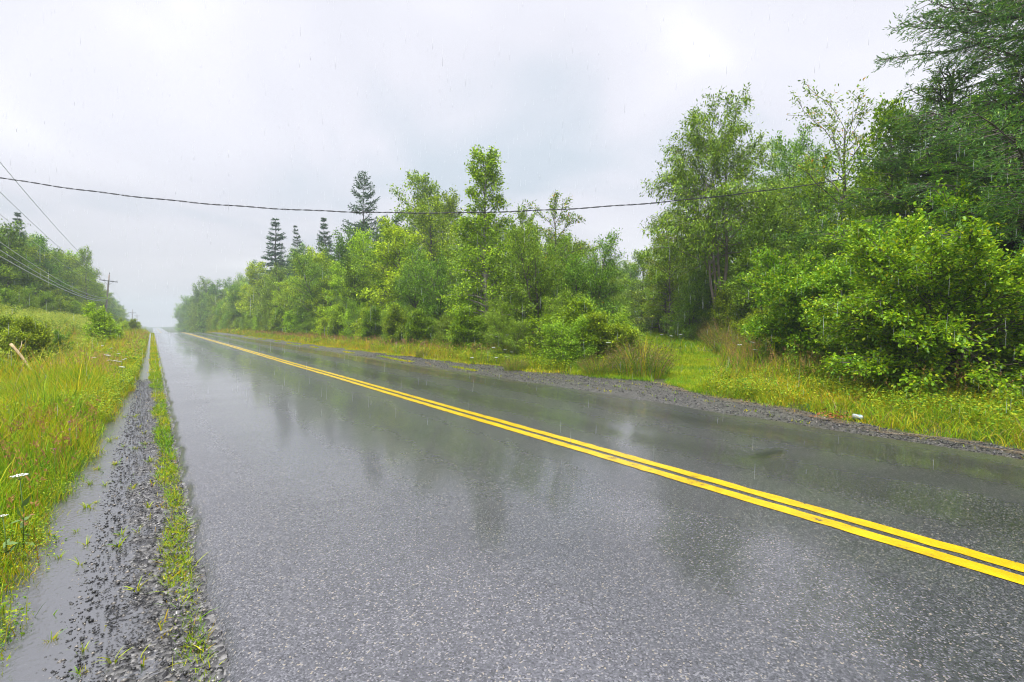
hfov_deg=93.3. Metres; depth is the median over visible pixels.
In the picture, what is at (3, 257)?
broadleaf tree
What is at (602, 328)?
leafy shrub
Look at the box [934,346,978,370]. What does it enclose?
dead branch
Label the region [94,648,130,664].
grass tuft
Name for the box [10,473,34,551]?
wild carrot
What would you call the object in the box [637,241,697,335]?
maple tree
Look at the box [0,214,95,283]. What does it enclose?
overhead wire
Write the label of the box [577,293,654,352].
leafy shrub
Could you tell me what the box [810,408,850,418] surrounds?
dead leaves
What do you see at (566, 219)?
cherry tree
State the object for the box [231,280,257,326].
alder tree
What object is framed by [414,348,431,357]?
weed clump
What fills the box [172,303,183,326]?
willow bush
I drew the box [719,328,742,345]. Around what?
weed clump
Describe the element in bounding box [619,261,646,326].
broadleaf tree
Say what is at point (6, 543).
wild carrot
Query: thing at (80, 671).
grass tuft
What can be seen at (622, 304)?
willow bush
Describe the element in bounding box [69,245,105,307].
maple tree
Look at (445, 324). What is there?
willow bush
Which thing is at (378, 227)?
broadleaf tree
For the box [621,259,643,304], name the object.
maple tree
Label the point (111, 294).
broadleaf tree
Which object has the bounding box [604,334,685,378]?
weed clump
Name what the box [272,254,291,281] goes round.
broadleaf tree
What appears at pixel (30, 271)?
broadleaf tree
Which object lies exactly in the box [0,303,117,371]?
meadow plants
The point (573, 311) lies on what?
leafy shrub
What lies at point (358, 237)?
alder tree
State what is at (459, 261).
maple tree
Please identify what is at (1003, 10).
spruce tree
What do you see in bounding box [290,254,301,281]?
spruce tree
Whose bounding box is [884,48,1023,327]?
fir tree
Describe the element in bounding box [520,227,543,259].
maple tree
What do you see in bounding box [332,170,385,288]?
spruce tree
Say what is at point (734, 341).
weed clump
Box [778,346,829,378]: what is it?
weed clump
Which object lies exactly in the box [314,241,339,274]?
broadleaf tree
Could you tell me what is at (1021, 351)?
leafy bush
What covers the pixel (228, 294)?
alder tree
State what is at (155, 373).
edge grass
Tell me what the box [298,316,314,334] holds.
willow bush
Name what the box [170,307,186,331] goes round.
willow bush
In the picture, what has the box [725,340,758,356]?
weed clump
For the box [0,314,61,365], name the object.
leafy shrub
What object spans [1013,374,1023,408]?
leafy weed
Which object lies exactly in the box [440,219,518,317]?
maple tree
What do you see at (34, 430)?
verge grass
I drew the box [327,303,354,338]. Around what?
leafy shrub
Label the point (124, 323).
leafy shrub
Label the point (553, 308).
willow bush
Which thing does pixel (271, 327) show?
leafy shrub
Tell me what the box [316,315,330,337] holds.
leafy shrub
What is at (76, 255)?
alder tree
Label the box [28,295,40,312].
willow bush
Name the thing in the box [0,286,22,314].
leafy shrub
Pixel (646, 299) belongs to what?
maple tree
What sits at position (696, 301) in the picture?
willow bush
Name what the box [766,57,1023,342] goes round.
fir tree
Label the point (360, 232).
broadleaf tree
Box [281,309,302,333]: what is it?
leafy shrub
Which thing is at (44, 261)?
broadleaf tree
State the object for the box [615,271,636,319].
maple tree
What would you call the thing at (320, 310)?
leafy shrub
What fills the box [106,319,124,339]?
sapling
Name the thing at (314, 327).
willow bush
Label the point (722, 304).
leafy shrub
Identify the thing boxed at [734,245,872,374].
leafy bush
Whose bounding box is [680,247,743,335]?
broadleaf tree
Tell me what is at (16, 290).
leafy shrub
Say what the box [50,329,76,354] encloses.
shrub
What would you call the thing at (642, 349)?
weed clump
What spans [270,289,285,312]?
alder tree
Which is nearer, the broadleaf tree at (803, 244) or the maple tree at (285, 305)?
the broadleaf tree at (803, 244)
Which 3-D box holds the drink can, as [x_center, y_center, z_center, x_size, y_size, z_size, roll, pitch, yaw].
[5.134,1.127,7.183,0.137,0.076,0.076,8,25,25]
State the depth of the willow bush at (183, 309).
165.82 m
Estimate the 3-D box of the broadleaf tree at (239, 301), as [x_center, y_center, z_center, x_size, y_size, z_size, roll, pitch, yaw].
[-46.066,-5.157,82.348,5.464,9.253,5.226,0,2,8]
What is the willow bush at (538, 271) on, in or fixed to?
on the ground at (167, 329)
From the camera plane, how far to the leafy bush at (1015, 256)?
8.51 m
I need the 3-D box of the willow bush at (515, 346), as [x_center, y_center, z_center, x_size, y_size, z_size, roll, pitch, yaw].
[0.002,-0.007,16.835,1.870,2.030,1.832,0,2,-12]
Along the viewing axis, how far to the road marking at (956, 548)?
3.78 m
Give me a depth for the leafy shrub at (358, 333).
29.20 m
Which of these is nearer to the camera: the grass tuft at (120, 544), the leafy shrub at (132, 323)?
the grass tuft at (120, 544)
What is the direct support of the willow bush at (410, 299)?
on the ground at (167, 329)
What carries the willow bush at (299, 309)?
on the ground at (167, 329)
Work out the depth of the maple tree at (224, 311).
85.67 m
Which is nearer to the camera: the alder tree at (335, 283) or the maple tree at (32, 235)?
the alder tree at (335, 283)
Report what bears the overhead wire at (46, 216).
attached to the utility pole
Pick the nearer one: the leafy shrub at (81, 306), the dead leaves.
the dead leaves
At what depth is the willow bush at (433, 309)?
24.58 m
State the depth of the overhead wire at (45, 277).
36.05 m
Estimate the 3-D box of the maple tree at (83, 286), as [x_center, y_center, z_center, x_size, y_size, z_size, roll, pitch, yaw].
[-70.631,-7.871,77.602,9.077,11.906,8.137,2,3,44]
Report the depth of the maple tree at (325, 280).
40.16 m
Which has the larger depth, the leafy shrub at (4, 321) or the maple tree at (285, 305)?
the maple tree at (285, 305)
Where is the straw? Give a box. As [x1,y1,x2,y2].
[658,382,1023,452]
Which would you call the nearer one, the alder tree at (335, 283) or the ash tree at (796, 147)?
the ash tree at (796, 147)
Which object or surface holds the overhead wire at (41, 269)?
attached to the utility pole
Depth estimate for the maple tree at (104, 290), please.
104.98 m
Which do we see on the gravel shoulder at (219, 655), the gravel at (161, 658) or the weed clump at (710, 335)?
the gravel at (161, 658)
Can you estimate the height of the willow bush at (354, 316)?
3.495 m
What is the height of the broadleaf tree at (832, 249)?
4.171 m
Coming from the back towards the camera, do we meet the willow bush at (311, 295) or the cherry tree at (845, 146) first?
the willow bush at (311, 295)
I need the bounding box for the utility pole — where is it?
[99,273,117,314]
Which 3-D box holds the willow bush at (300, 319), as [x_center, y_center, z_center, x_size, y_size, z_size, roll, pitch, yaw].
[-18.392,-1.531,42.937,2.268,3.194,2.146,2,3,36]
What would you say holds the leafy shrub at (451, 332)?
on the ground at (167, 329)
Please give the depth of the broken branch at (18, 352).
13.01 m
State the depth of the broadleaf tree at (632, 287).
62.90 m
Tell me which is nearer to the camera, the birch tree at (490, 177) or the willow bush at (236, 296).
the birch tree at (490, 177)
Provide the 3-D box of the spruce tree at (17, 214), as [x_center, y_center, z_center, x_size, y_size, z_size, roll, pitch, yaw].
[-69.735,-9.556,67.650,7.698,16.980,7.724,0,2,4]
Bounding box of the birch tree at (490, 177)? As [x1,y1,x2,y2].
[437,142,527,341]
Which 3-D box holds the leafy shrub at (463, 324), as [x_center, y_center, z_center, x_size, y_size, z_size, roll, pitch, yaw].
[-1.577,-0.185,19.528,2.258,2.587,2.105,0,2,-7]
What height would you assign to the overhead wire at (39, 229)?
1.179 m
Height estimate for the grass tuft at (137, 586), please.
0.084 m
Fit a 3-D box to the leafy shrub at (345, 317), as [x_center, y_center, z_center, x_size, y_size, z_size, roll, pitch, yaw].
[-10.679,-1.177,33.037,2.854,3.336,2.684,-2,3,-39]
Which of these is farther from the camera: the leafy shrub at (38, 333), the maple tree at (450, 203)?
the maple tree at (450, 203)
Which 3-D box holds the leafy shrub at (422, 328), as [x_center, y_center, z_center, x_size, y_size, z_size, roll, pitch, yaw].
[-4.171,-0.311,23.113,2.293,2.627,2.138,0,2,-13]
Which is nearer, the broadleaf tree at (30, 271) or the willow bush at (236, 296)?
the broadleaf tree at (30, 271)
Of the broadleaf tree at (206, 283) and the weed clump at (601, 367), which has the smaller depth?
the weed clump at (601, 367)
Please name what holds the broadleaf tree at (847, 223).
on the ground at (167, 329)
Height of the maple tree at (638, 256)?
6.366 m
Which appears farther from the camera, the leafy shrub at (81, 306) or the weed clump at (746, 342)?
the leafy shrub at (81, 306)
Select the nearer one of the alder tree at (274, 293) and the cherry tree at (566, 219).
the cherry tree at (566, 219)
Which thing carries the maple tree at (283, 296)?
on the ground at (167, 329)
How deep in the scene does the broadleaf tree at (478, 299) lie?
32.06 m
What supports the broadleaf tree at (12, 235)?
on the ground at (167, 329)
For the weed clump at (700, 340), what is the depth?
20.86 m
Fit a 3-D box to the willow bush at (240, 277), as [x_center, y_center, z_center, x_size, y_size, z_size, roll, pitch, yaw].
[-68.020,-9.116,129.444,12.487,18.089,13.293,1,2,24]
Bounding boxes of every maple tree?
[0,233,22,282]
[0,262,12,289]
[6,237,70,299]
[25,231,70,284]
[48,249,86,307]
[50,247,87,300]
[56,271,78,298]
[63,255,102,305]
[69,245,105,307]
[94,267,111,310]
[100,288,116,316]
[114,303,126,319]
[218,295,234,315]
[238,294,253,323]
[272,284,292,310]
[273,253,320,322]
[291,254,346,311]
[305,272,340,324]
[340,255,379,306]
[343,224,422,312]
[374,168,456,307]
[379,192,462,311]
[412,201,472,283]
[419,185,473,303]
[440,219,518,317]
[446,222,508,313]
[494,203,543,316]
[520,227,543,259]
[543,230,598,307]
[570,240,601,286]
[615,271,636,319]
[616,248,675,331]
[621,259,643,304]
[630,232,692,333]
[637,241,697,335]
[654,216,739,315]
[677,228,745,294]
[728,167,823,299]
[759,174,858,309]
[806,149,970,255]
[817,90,966,273]
[832,165,921,248]
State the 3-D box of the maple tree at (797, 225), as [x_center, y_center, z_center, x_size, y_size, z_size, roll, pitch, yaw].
[13.850,-3.752,21.763,5.661,7.804,5.124,0,2,-12]
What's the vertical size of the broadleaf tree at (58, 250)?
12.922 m
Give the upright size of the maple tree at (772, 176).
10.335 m
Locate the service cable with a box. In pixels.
[0,176,858,213]
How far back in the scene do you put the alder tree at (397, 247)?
30.79 m
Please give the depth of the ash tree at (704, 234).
21.49 m
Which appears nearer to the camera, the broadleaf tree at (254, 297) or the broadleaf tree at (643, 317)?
the broadleaf tree at (643, 317)
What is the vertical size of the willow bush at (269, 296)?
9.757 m
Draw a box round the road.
[153,328,1023,681]
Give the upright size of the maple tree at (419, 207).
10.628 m
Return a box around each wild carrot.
[0,514,19,565]
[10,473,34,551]
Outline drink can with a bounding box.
[852,414,863,419]
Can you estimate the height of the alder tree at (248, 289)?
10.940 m
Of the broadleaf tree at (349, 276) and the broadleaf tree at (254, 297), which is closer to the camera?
the broadleaf tree at (349, 276)
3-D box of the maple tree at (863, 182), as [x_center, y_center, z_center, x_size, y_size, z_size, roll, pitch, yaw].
[10.806,-3.261,13.722,3.809,7.800,4.523,2,3,37]
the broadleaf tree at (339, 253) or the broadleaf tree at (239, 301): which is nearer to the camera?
the broadleaf tree at (339, 253)
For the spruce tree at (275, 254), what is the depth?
77.21 m
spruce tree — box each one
[12,212,26,244]
[245,218,293,293]
[286,225,304,276]
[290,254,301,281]
[315,217,336,260]
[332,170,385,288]
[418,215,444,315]
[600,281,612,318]
[832,0,1023,326]
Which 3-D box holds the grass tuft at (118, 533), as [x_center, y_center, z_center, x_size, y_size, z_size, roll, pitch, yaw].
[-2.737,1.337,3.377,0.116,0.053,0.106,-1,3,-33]
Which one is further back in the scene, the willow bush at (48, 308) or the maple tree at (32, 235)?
the maple tree at (32, 235)
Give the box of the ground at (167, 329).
[1,326,1020,536]
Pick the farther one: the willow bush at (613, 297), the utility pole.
the utility pole
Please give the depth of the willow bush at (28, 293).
34.86 m
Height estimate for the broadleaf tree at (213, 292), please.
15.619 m
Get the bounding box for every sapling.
[78,300,120,343]
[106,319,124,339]
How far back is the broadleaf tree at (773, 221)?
18.64 m
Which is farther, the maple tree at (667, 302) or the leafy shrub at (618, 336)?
the maple tree at (667, 302)
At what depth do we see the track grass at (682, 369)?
15.50 m
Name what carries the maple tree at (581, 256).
on the ground at (167, 329)
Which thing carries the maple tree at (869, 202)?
on the ground at (167, 329)
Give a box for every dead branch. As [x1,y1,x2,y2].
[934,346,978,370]
[954,349,1023,372]
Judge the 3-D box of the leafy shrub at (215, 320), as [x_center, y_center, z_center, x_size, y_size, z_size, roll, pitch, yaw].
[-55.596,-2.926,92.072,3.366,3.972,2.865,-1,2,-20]
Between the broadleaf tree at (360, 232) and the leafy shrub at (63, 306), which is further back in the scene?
the broadleaf tree at (360, 232)
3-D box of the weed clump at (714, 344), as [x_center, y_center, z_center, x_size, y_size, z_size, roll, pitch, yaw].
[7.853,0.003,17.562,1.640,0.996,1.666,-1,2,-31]
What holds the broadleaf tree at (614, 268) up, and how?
on the ground at (167, 329)
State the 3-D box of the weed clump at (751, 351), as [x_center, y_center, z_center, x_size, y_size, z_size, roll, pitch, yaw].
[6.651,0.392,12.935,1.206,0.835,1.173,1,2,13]
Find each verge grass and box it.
[0,301,149,672]
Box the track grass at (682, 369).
[567,326,723,392]
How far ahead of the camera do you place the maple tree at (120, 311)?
172.74 m
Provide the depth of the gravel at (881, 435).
8.23 m
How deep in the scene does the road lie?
3.15 m
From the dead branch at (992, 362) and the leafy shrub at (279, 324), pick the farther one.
the leafy shrub at (279, 324)
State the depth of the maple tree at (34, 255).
50.11 m
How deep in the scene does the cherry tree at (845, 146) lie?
15.46 m
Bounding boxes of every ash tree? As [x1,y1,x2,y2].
[638,82,805,327]
[718,120,857,297]
[750,141,857,254]
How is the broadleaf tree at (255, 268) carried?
on the ground at (167, 329)
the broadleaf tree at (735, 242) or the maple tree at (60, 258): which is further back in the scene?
the maple tree at (60, 258)
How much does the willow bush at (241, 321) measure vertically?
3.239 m
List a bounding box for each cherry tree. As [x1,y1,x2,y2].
[515,190,613,339]
[786,75,891,259]
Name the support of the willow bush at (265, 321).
on the ground at (167, 329)
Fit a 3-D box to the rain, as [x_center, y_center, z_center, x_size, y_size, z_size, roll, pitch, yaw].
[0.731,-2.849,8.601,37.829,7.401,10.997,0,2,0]
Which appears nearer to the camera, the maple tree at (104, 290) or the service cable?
the service cable
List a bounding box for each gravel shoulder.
[86,340,227,681]
[211,332,1023,459]
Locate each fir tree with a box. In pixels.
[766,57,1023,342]
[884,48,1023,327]
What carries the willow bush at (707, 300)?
on the ground at (167, 329)
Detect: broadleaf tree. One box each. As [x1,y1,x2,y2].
[0,218,48,309]
[0,230,57,309]
[0,231,24,286]
[14,233,71,300]
[20,238,63,292]
[25,239,73,301]
[108,292,117,318]
[180,281,205,331]
[188,276,223,331]
[197,278,225,331]
[221,277,237,293]
[229,283,246,313]
[246,283,264,315]
[247,260,264,283]
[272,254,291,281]
[280,243,308,274]
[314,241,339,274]
[324,225,374,301]
[330,252,373,333]
[344,220,374,248]
[368,210,408,289]
[378,236,417,312]
[449,213,502,337]
[541,232,571,256]
[605,257,636,328]
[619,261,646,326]
[621,263,639,325]
[633,281,663,331]
[638,259,676,332]
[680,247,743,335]
[712,194,798,343]
[714,202,758,306]
[781,232,852,338]
[782,214,835,273]
[812,218,857,273]
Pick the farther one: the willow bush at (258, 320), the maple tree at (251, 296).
the maple tree at (251, 296)
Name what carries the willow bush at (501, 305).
on the ground at (167, 329)
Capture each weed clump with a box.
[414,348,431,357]
[499,355,530,370]
[577,351,615,376]
[603,338,669,370]
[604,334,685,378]
[695,324,722,343]
[696,313,740,346]
[706,330,739,352]
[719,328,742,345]
[725,333,754,349]
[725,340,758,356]
[728,333,774,351]
[738,343,765,358]
[755,353,784,369]
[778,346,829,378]
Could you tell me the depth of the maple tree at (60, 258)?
64.70 m
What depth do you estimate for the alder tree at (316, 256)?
45.32 m
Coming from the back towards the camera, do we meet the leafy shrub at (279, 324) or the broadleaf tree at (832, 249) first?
the leafy shrub at (279, 324)
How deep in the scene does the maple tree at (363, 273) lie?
32.70 m
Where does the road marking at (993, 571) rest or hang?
on the road
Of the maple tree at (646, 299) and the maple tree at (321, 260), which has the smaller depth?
the maple tree at (646, 299)
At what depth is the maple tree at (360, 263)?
46.23 m
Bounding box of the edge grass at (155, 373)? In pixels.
[53,333,221,681]
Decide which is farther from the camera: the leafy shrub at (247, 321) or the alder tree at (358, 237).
the leafy shrub at (247, 321)
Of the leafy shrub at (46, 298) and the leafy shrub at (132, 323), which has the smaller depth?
the leafy shrub at (46, 298)
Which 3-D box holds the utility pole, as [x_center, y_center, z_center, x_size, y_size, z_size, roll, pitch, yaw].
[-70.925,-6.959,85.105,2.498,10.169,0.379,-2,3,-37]
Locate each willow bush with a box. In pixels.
[3,286,37,311]
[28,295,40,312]
[40,302,58,317]
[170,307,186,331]
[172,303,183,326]
[176,295,197,329]
[181,302,203,331]
[210,301,226,330]
[219,298,238,328]
[222,283,253,327]
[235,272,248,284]
[239,312,246,329]
[248,262,289,325]
[254,313,267,329]
[260,311,271,331]
[284,246,343,332]
[294,307,318,334]
[294,309,308,330]
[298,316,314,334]
[309,314,326,334]
[344,299,361,340]
[377,304,412,343]
[379,240,438,318]
[405,246,489,331]
[433,301,460,345]
[476,295,511,351]
[485,313,535,362]
[489,218,571,348]
[499,233,579,347]
[538,286,585,349]
[543,228,639,325]
[595,276,628,319]
[612,292,630,322]
[660,267,712,340]
[681,275,714,335]
[763,248,831,311]
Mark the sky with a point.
(58, 45)
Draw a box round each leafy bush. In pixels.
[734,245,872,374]
[800,208,1023,411]
[805,177,1023,385]
[967,252,1023,390]
[1003,249,1023,318]
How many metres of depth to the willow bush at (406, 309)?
25.85 m
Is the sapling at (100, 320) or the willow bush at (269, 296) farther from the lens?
the willow bush at (269, 296)
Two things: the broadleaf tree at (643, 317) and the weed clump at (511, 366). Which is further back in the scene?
the broadleaf tree at (643, 317)
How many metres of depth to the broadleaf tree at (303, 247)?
89.12 m
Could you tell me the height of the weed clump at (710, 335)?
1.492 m
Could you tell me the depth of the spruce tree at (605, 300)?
26.09 m
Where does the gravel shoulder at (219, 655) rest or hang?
on the ground at (167, 329)
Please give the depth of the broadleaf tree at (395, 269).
38.40 m
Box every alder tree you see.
[60,249,107,303]
[216,287,239,326]
[231,262,271,331]
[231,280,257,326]
[260,276,293,329]
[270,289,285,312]
[285,246,334,316]
[322,261,361,315]
[337,227,382,309]
[350,214,439,336]
[365,263,392,304]
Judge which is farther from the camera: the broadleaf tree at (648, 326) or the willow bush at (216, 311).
the willow bush at (216, 311)
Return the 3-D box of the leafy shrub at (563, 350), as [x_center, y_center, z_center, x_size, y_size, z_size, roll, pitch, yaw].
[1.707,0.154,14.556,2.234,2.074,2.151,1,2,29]
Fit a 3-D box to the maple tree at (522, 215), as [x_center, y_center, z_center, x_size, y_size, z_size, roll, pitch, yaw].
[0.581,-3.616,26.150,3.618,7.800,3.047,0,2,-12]
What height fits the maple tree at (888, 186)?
7.213 m
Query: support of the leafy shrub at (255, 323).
on the ground at (167, 329)
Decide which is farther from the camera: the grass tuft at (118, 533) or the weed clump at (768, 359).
the weed clump at (768, 359)
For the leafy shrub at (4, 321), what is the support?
on the ground at (167, 329)
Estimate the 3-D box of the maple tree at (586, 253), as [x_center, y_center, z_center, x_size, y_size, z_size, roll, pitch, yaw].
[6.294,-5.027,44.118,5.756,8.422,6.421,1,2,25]
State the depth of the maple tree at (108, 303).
108.11 m
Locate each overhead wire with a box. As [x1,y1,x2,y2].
[0,162,103,274]
[0,192,94,274]
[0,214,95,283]
[0,242,101,297]
[0,250,106,299]
[0,256,97,300]
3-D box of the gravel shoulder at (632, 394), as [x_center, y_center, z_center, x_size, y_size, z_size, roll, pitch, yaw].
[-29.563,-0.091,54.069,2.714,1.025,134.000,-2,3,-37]
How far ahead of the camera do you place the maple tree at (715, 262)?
33.88 m
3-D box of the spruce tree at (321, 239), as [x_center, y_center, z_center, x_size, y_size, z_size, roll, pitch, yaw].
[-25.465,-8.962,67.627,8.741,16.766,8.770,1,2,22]
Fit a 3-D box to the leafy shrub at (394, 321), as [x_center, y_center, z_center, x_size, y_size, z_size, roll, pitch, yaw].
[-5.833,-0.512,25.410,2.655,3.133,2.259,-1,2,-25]
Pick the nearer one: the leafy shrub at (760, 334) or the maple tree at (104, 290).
the leafy shrub at (760, 334)
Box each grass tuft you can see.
[44,629,64,641]
[71,665,88,675]
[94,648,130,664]
[108,536,127,546]
[110,528,127,535]
[125,578,147,591]
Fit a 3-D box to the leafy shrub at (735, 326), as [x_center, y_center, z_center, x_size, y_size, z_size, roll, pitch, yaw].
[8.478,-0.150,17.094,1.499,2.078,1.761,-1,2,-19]
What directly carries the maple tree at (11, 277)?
on the ground at (167, 329)
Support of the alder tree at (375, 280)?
on the ground at (167, 329)
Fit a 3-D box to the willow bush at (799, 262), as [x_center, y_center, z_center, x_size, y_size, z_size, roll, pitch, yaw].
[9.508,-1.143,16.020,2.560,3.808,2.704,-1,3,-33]
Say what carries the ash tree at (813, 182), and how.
on the ground at (167, 329)
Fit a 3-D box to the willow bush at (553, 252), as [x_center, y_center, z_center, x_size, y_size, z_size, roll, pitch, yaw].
[1.036,-1.933,21.930,4.140,5.392,4.055,1,2,18]
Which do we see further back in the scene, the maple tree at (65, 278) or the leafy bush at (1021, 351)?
the maple tree at (65, 278)
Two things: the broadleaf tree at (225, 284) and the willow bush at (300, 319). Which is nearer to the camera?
the willow bush at (300, 319)
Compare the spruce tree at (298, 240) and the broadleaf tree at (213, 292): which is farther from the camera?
the broadleaf tree at (213, 292)
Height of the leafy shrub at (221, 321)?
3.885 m
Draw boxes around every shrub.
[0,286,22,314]
[0,313,56,352]
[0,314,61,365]
[11,285,36,312]
[36,291,60,313]
[36,291,72,314]
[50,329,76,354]
[63,297,87,315]
[67,300,82,316]
[112,317,129,328]
[116,320,129,330]
[128,318,139,331]
[212,316,219,329]
[218,316,224,329]
[226,313,240,329]
[243,310,255,329]
[252,310,263,330]
[267,309,277,331]
[270,306,292,332]
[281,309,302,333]
[309,303,339,335]
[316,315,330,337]
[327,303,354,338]
[334,302,367,338]
[351,304,380,340]
[359,304,386,339]
[380,302,418,345]
[401,308,443,347]
[439,311,482,348]
[445,305,490,358]
[519,297,596,367]
[534,314,603,369]
[568,310,644,369]
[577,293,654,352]
[591,323,638,366]
[704,286,756,341]
[728,308,763,339]
[738,308,785,346]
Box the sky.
[0,0,1023,326]
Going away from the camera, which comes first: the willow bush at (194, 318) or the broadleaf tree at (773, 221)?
the broadleaf tree at (773, 221)
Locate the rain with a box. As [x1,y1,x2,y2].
[0,0,1022,478]
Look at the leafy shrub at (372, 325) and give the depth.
28.29 m
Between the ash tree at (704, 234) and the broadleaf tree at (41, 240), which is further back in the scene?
the broadleaf tree at (41, 240)
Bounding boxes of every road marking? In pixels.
[182,332,1023,584]
[184,332,1023,571]
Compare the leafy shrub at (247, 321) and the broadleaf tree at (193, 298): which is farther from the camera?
the broadleaf tree at (193, 298)
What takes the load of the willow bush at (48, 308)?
on the ground at (167, 329)
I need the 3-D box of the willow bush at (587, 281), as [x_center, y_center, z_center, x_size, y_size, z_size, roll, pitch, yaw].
[2.912,-1.806,21.003,4.541,6.179,4.265,-1,2,-20]
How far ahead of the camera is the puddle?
2.78 m
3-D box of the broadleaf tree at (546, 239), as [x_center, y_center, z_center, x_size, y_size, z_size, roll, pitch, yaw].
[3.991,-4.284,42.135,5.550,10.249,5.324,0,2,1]
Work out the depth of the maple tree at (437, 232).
51.12 m
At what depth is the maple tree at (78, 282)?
66.94 m
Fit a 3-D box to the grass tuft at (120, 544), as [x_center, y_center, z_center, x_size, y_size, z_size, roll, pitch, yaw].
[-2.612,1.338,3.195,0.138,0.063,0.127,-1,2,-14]
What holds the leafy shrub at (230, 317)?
on the ground at (167, 329)
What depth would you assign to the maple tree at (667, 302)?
28.92 m
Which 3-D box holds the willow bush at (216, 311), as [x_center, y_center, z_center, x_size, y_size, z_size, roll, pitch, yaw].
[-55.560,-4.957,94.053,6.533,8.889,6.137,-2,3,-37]
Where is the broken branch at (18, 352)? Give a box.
[9,342,30,369]
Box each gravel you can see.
[42,378,219,681]
[358,353,1023,459]
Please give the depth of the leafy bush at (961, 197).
10.19 m
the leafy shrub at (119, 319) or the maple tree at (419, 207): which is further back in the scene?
the leafy shrub at (119, 319)
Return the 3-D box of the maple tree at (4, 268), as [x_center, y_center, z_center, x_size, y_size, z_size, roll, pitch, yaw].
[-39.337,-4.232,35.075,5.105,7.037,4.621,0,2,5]
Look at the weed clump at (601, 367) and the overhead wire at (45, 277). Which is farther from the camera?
the overhead wire at (45, 277)
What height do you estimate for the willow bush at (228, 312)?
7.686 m
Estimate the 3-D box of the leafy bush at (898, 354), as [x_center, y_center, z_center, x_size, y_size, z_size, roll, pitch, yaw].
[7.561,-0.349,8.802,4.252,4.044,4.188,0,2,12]
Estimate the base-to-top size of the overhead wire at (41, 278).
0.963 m
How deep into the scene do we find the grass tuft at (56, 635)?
2.27 m
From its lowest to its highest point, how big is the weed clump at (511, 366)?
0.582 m
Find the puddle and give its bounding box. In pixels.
[0,333,173,681]
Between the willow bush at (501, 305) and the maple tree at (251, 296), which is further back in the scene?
the maple tree at (251, 296)
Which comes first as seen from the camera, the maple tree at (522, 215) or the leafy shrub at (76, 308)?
the maple tree at (522, 215)
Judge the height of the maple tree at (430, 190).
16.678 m

